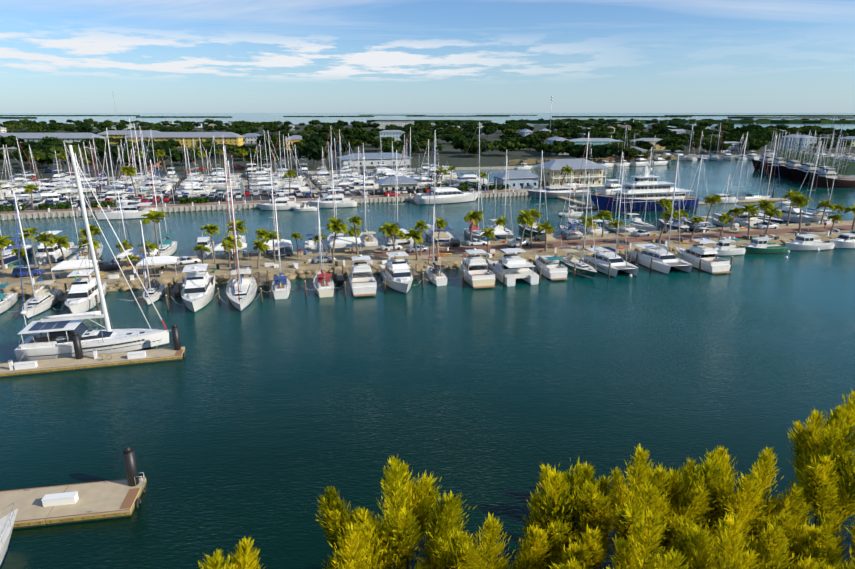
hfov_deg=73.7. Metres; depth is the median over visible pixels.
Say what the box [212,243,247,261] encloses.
tent
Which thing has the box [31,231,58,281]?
palm tree
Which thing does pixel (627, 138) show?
tree
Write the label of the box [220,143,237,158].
tree
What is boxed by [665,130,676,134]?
tree
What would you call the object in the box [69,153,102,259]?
sailboat
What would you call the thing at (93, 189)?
sailboat
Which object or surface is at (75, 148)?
tree
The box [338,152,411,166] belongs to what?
boat shed
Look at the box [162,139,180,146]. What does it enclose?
tree
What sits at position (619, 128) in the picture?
tree
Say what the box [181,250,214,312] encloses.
motor yacht
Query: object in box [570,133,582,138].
tree
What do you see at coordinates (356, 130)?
tree
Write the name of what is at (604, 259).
catamaran
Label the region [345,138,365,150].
tree
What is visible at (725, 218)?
palm tree
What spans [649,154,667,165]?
trawler
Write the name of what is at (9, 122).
tree
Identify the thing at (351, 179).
sport fish
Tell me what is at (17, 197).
sailboat
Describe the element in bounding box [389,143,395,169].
sailboat
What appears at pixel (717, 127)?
tree
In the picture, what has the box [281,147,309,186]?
sailboat
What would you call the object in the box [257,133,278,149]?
tree
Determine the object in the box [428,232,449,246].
tent
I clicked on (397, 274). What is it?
motor yacht
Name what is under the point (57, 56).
sky
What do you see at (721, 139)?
tree
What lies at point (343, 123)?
tree
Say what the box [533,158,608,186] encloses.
stock island marina building
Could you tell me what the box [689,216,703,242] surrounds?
palm tree
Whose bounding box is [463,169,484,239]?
sailboat
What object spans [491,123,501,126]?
tree
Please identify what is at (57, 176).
sport fish
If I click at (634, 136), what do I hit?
tree
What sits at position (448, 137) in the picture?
tree
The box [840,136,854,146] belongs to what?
house
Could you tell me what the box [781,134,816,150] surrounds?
building
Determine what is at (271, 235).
palm tree
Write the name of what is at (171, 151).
tree
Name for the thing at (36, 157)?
palm tree
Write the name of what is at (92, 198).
car
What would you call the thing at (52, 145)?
tree
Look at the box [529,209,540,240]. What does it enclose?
palm tree
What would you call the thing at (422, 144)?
tree
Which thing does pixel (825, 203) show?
palm tree
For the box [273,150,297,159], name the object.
tree
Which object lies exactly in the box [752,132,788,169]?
shrimp trawler
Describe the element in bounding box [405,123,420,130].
tree
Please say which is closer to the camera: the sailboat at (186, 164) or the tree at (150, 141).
the sailboat at (186, 164)
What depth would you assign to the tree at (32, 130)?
644.82 m
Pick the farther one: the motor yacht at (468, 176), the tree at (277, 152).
the tree at (277, 152)
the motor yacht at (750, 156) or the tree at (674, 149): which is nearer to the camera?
the motor yacht at (750, 156)
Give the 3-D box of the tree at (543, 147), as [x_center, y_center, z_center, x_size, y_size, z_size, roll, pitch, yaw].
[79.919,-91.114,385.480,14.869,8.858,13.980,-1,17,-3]
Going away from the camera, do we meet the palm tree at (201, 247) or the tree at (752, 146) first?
the palm tree at (201, 247)
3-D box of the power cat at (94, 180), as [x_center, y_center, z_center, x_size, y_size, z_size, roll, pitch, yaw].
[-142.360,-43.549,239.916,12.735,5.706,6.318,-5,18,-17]
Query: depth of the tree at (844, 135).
550.98 m
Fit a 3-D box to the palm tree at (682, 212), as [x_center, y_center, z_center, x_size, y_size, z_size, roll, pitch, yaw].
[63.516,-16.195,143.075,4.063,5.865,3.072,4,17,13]
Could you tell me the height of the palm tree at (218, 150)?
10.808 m
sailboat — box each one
[0,137,46,200]
[0,191,33,265]
[0,264,18,313]
[1,146,34,187]
[3,145,15,182]
[3,155,24,188]
[13,193,62,318]
[29,145,40,184]
[48,142,89,195]
[49,151,84,195]
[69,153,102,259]
[69,154,95,191]
[71,142,103,187]
[72,149,99,189]
[78,144,87,177]
[83,141,108,182]
[92,136,107,180]
[98,152,128,194]
[114,143,148,183]
[115,192,133,259]
[116,123,166,194]
[117,148,126,179]
[118,119,165,180]
[118,138,147,179]
[123,149,158,196]
[124,147,162,196]
[128,140,167,192]
[129,130,174,186]
[140,220,164,305]
[141,131,151,178]
[143,130,180,181]
[149,160,176,255]
[171,150,207,195]
[183,139,192,177]
[185,141,210,178]
[186,137,213,178]
[204,136,239,189]
[205,135,240,180]
[215,143,238,180]
[221,147,245,253]
[225,161,256,310]
[245,130,279,180]
[248,131,287,192]
[249,146,269,181]
[250,143,282,181]
[267,167,283,251]
[268,134,304,182]
[272,138,299,172]
[272,201,290,298]
[273,133,306,185]
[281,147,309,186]
[282,136,288,171]
[313,199,333,297]
[314,144,334,183]
[315,131,357,185]
[316,146,340,185]
[317,138,348,189]
[327,152,345,247]
[328,129,361,176]
[337,144,359,175]
[346,146,368,180]
[349,149,368,183]
[358,157,377,246]
[360,145,366,173]
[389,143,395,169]
[393,135,414,173]
[397,127,432,178]
[398,141,419,175]
[417,139,446,186]
[425,130,453,242]
[426,207,446,285]
[452,122,493,184]
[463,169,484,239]
[486,149,512,238]
[519,150,547,236]
[559,174,596,277]
[560,171,582,234]
[568,132,608,234]
[604,151,638,232]
[616,125,628,161]
[622,147,657,230]
[659,172,689,229]
[681,155,716,227]
[684,126,697,160]
[695,131,708,160]
[704,126,722,160]
[712,174,740,226]
[735,135,747,159]
[737,135,783,223]
[737,146,769,199]
[799,141,837,221]
[826,124,843,158]
[833,136,848,162]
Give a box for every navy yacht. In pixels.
[38,178,65,186]
[50,171,79,181]
[100,180,140,192]
[248,169,276,177]
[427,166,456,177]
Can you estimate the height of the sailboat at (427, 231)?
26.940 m
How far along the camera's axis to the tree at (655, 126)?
916.52 m
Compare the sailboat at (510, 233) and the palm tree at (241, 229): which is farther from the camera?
the sailboat at (510, 233)
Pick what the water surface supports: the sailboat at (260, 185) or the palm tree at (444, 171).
the sailboat at (260, 185)
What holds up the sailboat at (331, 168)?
on the water surface
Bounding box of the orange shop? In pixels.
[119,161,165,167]
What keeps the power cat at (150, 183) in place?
on the water surface
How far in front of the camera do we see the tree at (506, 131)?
665.08 m
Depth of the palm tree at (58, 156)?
287.42 m
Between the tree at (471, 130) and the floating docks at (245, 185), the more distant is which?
the tree at (471, 130)
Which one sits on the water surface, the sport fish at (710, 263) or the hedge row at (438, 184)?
the sport fish at (710, 263)
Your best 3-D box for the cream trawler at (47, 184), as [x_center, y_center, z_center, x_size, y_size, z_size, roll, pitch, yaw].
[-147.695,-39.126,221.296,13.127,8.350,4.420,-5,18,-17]
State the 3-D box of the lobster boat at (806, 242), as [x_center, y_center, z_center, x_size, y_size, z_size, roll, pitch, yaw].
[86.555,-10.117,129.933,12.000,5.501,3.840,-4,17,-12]
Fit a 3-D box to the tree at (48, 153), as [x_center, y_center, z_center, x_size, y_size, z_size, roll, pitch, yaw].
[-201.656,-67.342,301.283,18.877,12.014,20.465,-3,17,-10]
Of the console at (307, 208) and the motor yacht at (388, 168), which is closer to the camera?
the console at (307, 208)
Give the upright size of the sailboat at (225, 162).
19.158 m
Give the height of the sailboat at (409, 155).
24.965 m
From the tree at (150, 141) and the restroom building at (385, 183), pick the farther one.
the tree at (150, 141)
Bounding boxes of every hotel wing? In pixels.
[0,133,104,148]
[97,130,159,143]
[125,132,243,146]
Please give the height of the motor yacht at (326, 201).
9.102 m
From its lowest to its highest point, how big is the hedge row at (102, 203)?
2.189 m
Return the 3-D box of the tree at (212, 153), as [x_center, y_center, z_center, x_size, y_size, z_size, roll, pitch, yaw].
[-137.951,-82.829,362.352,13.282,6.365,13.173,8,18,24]
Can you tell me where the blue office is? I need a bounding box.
[491,170,540,188]
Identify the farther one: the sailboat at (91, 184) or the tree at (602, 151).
the tree at (602, 151)
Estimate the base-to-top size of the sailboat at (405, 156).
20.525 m
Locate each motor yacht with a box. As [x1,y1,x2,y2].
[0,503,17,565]
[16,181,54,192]
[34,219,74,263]
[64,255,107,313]
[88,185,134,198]
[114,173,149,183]
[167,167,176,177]
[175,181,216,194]
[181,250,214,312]
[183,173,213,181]
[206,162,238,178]
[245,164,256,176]
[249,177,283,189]
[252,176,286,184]
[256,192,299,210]
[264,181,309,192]
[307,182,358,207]
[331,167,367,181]
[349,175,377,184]
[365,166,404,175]
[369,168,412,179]
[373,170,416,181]
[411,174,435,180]
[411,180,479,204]
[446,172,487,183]
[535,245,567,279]
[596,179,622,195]
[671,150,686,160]
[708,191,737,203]
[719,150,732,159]
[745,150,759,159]
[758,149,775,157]
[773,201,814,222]
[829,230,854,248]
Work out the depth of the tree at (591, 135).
582.21 m
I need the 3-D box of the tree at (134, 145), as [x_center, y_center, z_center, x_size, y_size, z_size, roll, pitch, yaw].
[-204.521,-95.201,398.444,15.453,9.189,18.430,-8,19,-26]
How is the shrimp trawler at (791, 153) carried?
on the water surface
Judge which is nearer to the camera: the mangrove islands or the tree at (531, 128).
the tree at (531, 128)
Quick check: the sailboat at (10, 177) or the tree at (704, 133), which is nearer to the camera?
the sailboat at (10, 177)
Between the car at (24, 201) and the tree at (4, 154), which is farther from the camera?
the tree at (4, 154)
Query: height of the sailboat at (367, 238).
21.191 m
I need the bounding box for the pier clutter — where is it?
[5,220,854,281]
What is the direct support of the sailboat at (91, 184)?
on the water surface
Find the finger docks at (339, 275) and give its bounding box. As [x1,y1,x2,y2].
[55,249,732,310]
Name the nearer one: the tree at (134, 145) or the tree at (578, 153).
the tree at (578, 153)
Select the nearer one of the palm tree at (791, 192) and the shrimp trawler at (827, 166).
the palm tree at (791, 192)
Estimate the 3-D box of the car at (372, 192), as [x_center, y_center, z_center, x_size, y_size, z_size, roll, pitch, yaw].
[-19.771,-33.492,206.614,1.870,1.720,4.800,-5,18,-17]
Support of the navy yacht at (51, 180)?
on the water surface
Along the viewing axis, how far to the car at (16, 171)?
279.86 m
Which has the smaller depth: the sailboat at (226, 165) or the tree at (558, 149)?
the sailboat at (226, 165)
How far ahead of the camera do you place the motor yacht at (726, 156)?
377.10 m
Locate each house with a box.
[0,127,6,132]
[242,133,258,142]
[284,135,301,149]
[380,130,404,141]
[520,129,532,136]
[547,137,570,154]
[669,129,684,133]
[713,142,742,152]
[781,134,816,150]
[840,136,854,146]
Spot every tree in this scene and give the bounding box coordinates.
[0,124,15,129]
[0,135,24,150]
[0,150,13,160]
[0,235,14,269]
[2,121,15,124]
[11,248,27,266]
[12,148,29,164]
[14,125,24,129]
[14,140,41,150]
[19,119,28,123]
[20,150,55,167]
[20,227,38,265]
[24,128,41,132]
[24,145,64,168]
[24,184,38,209]
[28,124,42,129]
[30,156,39,172]
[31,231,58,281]
[38,136,62,144]
[41,143,63,149]
[44,129,57,132]
[46,125,62,130]
[46,235,69,260]
[52,154,65,171]
[54,144,89,156]
[60,150,71,170]
[61,141,82,146]
[62,125,75,130]
[64,127,75,130]
[69,155,101,164]
[76,125,92,131]
[77,237,99,274]
[78,137,109,150]
[78,157,89,169]
[78,224,102,260]
[92,123,108,128]
[96,143,110,149]
[96,146,128,163]
[113,150,167,167]
[115,124,127,128]
[115,239,133,262]
[116,141,134,145]
[120,166,136,196]
[122,253,137,273]
[123,148,162,166]
[124,142,141,147]
[137,150,147,170]
[138,139,162,143]
[138,142,158,148]
[138,241,158,267]
[140,210,166,255]
[146,123,162,128]
[148,145,169,151]
[155,149,166,171]
[157,127,168,131]
[158,141,175,148]
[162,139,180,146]
[166,149,182,155]
[169,150,197,163]
[174,126,185,131]
[179,123,194,128]
[189,145,198,164]
[193,244,210,271]
[195,139,216,146]
[196,151,205,171]
[198,537,262,568]
[201,223,219,263]
[202,150,220,158]
[203,127,214,130]
[209,144,238,155]
[213,124,228,131]
[215,148,222,167]
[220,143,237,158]
[221,232,242,269]
[221,243,237,266]
[226,220,247,256]
[230,127,250,133]
[233,151,254,160]
[234,123,242,127]
[237,149,247,170]
[239,145,259,150]
[244,150,279,168]
[246,128,258,132]
[251,239,269,268]
[254,229,269,254]
[256,135,272,145]
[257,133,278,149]
[262,127,274,132]
[263,140,286,149]
[264,123,274,127]
[265,231,282,261]
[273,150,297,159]
[279,132,293,136]
[280,124,291,130]
[283,170,297,191]
[287,133,306,137]
[288,140,307,150]
[291,232,302,256]
[296,143,327,167]
[301,134,321,144]
[308,120,318,124]
[308,126,320,132]
[312,232,326,255]
[315,454,484,568]
[316,131,344,142]
[318,506,428,568]
[326,127,335,131]
[326,217,347,263]
[327,143,354,153]
[330,141,352,154]
[337,122,348,125]
[341,127,362,134]
[344,134,355,138]
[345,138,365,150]
[345,227,360,249]
[347,215,362,254]
[353,123,362,127]
[354,134,371,141]
[362,123,372,128]
[362,131,379,136]
[367,136,384,142]
[376,140,399,146]
[378,222,388,242]
[379,144,404,152]
[380,222,399,258]
[382,137,394,140]
[387,226,405,251]
[397,127,414,131]
[399,133,418,140]
[399,140,419,155]
[403,228,423,259]
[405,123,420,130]
[406,136,422,141]
[414,220,428,255]
[416,132,435,139]
[416,141,434,152]
[417,129,431,132]
[419,512,553,568]
[420,137,438,144]
[424,144,443,151]
[430,127,443,133]
[434,218,447,248]
[435,166,448,186]
[440,133,464,142]
[443,125,459,129]
[444,128,461,133]
[447,166,455,184]
[450,136,485,152]
[453,138,472,152]
[454,122,467,126]
[462,128,480,133]
[463,210,484,240]
[464,132,476,137]
[468,139,493,153]
[480,171,486,183]
[480,228,495,252]
[481,128,495,136]
[482,122,492,126]
[483,125,497,129]
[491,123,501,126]
[493,139,524,155]
[495,216,507,240]
[499,134,516,138]
[501,136,519,142]
[502,128,515,134]
[505,132,521,136]
[510,123,521,129]
[516,209,536,253]
[517,458,626,568]
[519,136,543,144]
[520,126,533,130]
[520,143,534,148]
[525,133,540,137]
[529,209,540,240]
[534,143,556,155]
[536,132,546,141]
[536,220,555,250]
[541,131,553,140]
[547,444,717,568]
[549,508,709,568]
[550,146,564,154]
[553,140,574,155]
[554,120,562,124]
[556,131,570,137]
[560,164,573,185]
[563,123,577,128]
[564,144,582,153]
[569,126,583,132]
[569,148,587,157]
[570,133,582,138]
[576,215,597,249]
[581,143,618,162]
[582,127,595,132]
[583,133,597,137]
[595,210,612,236]
[597,131,620,139]
[600,126,613,132]
[608,141,629,156]
[608,220,623,246]
[615,127,628,130]
[618,146,641,160]
[620,129,634,135]
[620,136,631,139]
[621,134,637,139]
[628,122,641,126]
[630,140,649,146]
[630,151,649,158]
[631,129,641,132]
[636,134,649,138]
[639,131,652,135]
[639,143,655,152]
[641,457,727,553]
[649,134,664,138]
[652,124,666,128]
[654,198,672,229]
[656,136,686,151]
[657,207,683,243]
[658,128,670,134]
[664,145,683,152]
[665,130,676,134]
[666,122,677,127]
[668,511,799,568]
[670,133,690,139]
[675,209,688,231]
[682,138,700,149]
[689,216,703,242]
[690,130,711,135]
[691,133,707,139]
[692,445,838,566]
[696,121,711,127]
[697,137,716,145]
[702,145,728,152]
[703,195,722,226]
[705,140,731,152]
[707,143,726,153]
[714,125,730,129]
[714,137,730,140]
[717,213,733,239]
[719,127,732,131]
[723,133,740,138]
[728,131,745,136]
[728,136,757,150]
[728,207,742,228]
[733,125,751,132]
[738,203,759,239]
[739,142,760,152]
[742,513,847,568]
[743,131,764,134]
[743,137,767,152]
[744,134,769,143]
[747,124,761,127]
[747,129,766,133]
[757,199,776,221]
[762,202,782,234]
[768,136,782,145]
[774,131,790,135]
[776,124,788,129]
[782,190,800,225]
[786,128,803,133]
[787,389,854,531]
[789,194,812,234]
[793,510,854,568]
[803,126,820,132]
[803,129,817,134]
[811,139,839,149]
[816,200,834,224]
[817,130,827,134]
[824,129,835,135]
[827,214,842,234]
[831,134,849,137]
[832,203,844,222]
[835,138,850,150]
[842,202,854,229]
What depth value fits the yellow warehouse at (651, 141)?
450.50 m
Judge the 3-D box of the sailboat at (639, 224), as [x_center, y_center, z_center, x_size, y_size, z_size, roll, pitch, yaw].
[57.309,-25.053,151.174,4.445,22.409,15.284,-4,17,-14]
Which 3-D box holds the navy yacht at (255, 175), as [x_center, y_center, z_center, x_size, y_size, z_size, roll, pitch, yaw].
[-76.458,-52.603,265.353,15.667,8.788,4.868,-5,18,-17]
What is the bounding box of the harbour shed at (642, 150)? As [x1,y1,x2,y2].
[614,147,647,155]
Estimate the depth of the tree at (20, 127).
896.91 m
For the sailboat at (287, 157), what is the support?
on the water surface
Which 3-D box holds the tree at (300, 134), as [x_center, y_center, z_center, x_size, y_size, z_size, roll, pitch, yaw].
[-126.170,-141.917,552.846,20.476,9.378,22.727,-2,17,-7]
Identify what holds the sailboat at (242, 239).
on the water surface
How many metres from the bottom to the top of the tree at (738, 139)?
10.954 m
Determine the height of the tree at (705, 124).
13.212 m
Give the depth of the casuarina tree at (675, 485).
27.97 m
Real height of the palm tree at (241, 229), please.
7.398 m
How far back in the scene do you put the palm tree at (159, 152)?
282.19 m
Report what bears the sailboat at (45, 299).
on the water surface
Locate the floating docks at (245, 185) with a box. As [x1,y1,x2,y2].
[4,167,451,200]
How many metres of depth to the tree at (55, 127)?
798.26 m
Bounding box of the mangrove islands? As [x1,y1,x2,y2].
[0,115,854,122]
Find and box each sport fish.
[2,169,51,199]
[52,156,65,178]
[184,161,213,179]
[204,167,239,185]
[262,156,272,173]
[269,157,304,180]
[299,156,308,175]
[309,159,336,179]
[322,166,359,189]
[334,158,362,177]
[341,168,357,183]
[369,158,384,178]
[415,158,428,173]
[422,155,437,176]
[675,218,738,273]
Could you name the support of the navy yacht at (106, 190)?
on the water surface
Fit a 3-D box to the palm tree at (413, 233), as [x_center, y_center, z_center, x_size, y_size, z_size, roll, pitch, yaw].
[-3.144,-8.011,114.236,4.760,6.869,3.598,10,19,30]
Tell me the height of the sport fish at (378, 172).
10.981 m
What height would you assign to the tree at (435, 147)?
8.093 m
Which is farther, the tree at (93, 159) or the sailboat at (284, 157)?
the tree at (93, 159)
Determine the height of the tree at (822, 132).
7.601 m
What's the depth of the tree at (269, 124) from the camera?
916.00 m
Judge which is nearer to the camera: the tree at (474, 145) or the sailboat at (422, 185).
the sailboat at (422, 185)
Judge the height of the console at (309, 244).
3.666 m
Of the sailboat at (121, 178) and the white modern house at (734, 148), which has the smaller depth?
the sailboat at (121, 178)
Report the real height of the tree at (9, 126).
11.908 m
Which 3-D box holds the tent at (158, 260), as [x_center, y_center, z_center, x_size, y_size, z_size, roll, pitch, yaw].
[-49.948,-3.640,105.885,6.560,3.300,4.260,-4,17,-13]
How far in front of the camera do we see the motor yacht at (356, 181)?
228.42 m
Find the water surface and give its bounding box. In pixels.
[0,113,854,568]
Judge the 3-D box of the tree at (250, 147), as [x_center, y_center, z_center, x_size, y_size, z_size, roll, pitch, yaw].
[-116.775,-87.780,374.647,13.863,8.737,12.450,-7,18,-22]
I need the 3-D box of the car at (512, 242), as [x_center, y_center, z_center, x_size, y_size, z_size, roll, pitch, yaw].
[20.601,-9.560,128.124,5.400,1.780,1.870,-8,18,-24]
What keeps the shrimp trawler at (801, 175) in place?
on the water surface
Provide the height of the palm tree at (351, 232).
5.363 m
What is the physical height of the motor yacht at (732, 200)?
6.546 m
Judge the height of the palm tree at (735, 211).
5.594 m
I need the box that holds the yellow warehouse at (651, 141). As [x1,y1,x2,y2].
[630,138,665,149]
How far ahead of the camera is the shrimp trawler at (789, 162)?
277.33 m
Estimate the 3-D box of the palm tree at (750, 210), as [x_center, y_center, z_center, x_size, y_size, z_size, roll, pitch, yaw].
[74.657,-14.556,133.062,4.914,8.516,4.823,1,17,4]
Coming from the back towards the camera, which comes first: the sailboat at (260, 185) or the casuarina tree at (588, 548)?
the sailboat at (260, 185)
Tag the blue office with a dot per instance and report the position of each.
(519, 179)
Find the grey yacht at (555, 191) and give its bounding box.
[527,183,589,197]
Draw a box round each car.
[11,169,22,172]
[12,266,44,277]
[18,199,28,203]
[22,172,35,175]
[33,199,42,205]
[43,199,53,203]
[88,196,97,201]
[97,260,122,270]
[98,195,106,200]
[121,198,129,204]
[130,199,138,204]
[141,198,149,202]
[163,195,170,200]
[172,194,178,200]
[175,256,200,264]
[208,196,214,200]
[236,191,241,197]
[269,247,292,256]
[288,192,293,198]
[295,190,301,195]
[312,254,336,263]
[321,191,327,196]
[343,188,349,193]
[348,185,354,191]
[369,190,376,194]
[377,189,383,194]
[380,243,402,250]
[384,191,399,195]
[406,244,427,252]
[416,188,422,192]
[450,238,459,246]
[466,238,486,245]
[482,185,488,189]
[507,237,529,246]
[562,232,582,239]
[631,229,650,236]
[689,225,708,232]
[756,221,778,228]
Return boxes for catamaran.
[14,145,170,361]
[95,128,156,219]
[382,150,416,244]
[581,163,639,277]
[628,154,693,274]
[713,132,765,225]
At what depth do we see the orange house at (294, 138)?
453.88 m
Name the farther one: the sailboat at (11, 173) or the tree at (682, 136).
the tree at (682, 136)
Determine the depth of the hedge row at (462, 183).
227.41 m
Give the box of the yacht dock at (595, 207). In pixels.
[557,189,787,209]
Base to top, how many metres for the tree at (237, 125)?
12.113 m
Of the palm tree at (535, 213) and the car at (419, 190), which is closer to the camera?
the palm tree at (535, 213)
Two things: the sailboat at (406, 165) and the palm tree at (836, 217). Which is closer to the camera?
the palm tree at (836, 217)
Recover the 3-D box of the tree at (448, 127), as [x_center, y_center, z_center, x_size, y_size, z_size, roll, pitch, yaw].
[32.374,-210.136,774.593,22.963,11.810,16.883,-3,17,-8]
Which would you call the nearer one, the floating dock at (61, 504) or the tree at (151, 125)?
the floating dock at (61, 504)
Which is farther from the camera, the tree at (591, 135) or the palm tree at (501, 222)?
the tree at (591, 135)
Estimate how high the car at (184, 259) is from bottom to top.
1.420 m
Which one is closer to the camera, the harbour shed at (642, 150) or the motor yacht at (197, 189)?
the motor yacht at (197, 189)
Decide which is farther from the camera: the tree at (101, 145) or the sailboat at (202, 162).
the tree at (101, 145)
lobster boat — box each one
[197,235,213,255]
[514,163,531,169]
[601,161,613,166]
[614,160,629,166]
[712,235,745,255]
[739,231,786,253]
[785,234,834,250]
[842,153,854,159]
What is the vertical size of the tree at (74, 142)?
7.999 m
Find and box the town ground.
[0,124,854,182]
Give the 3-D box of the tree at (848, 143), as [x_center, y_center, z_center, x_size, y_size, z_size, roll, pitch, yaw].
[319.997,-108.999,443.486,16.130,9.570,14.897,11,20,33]
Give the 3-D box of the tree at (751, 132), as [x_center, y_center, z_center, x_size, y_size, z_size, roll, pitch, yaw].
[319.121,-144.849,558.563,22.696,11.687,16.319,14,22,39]
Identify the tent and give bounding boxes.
[51,259,99,278]
[117,249,158,265]
[136,256,179,274]
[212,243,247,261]
[260,239,292,257]
[330,237,361,254]
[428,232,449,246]
[475,228,507,239]
[536,234,561,246]
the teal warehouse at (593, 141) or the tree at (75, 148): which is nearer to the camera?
the tree at (75, 148)
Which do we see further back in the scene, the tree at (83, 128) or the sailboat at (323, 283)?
the tree at (83, 128)
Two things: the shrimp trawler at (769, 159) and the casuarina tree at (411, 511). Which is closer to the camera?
the casuarina tree at (411, 511)
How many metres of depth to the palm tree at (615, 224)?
126.21 m
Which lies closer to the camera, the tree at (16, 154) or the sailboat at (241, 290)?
the sailboat at (241, 290)
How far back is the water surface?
66.18 m
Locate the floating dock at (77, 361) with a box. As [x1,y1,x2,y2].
[0,324,185,376]
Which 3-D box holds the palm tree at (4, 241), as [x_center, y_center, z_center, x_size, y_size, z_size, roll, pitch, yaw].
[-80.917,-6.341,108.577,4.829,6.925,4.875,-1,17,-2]
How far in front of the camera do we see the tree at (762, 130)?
616.97 m
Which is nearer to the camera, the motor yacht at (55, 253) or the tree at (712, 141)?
the motor yacht at (55, 253)
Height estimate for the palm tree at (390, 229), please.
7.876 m
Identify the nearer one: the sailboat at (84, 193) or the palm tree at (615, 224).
the palm tree at (615, 224)
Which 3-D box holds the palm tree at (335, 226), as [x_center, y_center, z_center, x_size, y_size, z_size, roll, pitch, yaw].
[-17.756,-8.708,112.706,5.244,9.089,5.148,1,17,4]
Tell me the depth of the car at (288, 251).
118.38 m
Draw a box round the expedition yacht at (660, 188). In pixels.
[588,159,698,211]
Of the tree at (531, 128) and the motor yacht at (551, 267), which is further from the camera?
the tree at (531, 128)
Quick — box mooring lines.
[2,239,823,358]
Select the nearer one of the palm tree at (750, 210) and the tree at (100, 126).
the palm tree at (750, 210)
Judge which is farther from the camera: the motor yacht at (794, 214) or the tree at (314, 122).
the tree at (314, 122)
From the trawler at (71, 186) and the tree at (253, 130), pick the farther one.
the tree at (253, 130)
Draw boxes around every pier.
[0,184,543,219]
[0,220,854,295]
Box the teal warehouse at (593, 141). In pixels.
[570,138,621,144]
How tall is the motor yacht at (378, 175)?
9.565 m
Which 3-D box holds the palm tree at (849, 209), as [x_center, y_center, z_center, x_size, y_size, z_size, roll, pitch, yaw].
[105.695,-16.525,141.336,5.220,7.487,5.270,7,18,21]
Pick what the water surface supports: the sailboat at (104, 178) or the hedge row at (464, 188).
the sailboat at (104, 178)
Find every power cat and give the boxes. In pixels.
[0,181,17,192]
[29,188,69,201]
[34,184,78,198]
[74,174,106,185]
[135,176,171,191]
[395,167,413,173]
[488,248,538,286]
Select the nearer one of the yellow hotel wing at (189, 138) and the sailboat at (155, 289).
the sailboat at (155, 289)
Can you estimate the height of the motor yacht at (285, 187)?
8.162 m
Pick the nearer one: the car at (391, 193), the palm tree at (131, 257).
the palm tree at (131, 257)
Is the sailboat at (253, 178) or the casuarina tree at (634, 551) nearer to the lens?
the casuarina tree at (634, 551)
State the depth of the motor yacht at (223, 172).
259.88 m
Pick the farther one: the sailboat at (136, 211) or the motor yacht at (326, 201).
the motor yacht at (326, 201)
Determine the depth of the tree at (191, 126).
843.24 m
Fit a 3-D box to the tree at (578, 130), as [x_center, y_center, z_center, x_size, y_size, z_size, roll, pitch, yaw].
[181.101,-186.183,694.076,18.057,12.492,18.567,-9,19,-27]
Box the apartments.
[375,121,413,128]
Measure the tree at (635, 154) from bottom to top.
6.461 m
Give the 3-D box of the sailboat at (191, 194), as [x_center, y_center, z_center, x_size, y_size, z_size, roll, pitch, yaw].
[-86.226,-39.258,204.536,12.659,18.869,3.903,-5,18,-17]
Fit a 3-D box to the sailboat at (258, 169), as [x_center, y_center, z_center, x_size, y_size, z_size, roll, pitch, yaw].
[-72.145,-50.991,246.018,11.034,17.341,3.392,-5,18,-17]
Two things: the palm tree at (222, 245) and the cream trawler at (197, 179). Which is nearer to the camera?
the palm tree at (222, 245)
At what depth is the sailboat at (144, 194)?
207.32 m
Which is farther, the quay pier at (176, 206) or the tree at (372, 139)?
the tree at (372, 139)
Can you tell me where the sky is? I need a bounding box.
[0,0,854,112]
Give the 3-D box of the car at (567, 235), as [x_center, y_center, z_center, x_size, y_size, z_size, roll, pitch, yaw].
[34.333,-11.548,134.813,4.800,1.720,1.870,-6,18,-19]
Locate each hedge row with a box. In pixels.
[0,204,27,210]
[36,202,71,209]
[88,200,122,206]
[178,196,208,203]
[426,183,448,186]
[451,186,468,190]
[458,181,480,185]
[463,184,484,186]
[488,184,510,189]
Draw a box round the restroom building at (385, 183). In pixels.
[375,176,419,192]
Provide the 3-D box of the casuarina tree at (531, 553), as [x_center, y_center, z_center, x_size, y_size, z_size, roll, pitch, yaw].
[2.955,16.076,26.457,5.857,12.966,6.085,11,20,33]
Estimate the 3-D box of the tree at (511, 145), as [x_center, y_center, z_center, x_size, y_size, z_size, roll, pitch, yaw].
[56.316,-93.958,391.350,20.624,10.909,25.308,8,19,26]
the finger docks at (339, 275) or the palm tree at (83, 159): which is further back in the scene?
the palm tree at (83, 159)
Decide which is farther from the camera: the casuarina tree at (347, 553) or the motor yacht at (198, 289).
the motor yacht at (198, 289)
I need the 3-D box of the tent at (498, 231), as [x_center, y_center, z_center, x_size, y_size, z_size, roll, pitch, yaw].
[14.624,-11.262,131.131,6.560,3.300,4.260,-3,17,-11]
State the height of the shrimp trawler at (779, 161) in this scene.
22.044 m
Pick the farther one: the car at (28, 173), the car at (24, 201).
the car at (28, 173)
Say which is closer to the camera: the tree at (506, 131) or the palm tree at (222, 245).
the palm tree at (222, 245)
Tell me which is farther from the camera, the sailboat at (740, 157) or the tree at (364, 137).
the tree at (364, 137)
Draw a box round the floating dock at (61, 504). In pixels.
[0,446,146,528]
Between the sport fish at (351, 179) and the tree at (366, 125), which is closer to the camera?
the sport fish at (351, 179)
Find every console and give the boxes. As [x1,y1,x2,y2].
[293,201,317,210]
[304,234,316,249]
[559,206,582,216]
[779,198,789,205]
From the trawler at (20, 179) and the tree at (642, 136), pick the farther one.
the tree at (642, 136)
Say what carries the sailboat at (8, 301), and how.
on the water surface
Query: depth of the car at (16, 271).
103.77 m
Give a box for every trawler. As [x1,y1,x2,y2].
[0,188,13,193]
[7,174,38,185]
[38,174,60,189]
[51,174,75,183]
[53,179,91,191]
[103,176,143,188]
[175,178,211,191]
[179,178,212,189]
[180,170,213,185]
[210,170,240,181]
[249,172,281,186]
[342,163,348,171]
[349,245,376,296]
[350,176,378,188]
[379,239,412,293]
[417,172,440,185]
[433,167,457,178]
[460,240,494,288]
[629,155,649,166]
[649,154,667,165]
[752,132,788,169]
[755,132,793,171]
[764,132,803,164]
[764,132,808,174]
[779,133,815,176]
[780,134,822,178]
[790,135,843,180]
[795,136,847,182]
[808,136,854,184]
[810,138,854,187]
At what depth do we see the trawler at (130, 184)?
221.62 m
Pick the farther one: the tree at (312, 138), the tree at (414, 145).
the tree at (312, 138)
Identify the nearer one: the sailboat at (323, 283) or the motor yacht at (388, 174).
the sailboat at (323, 283)

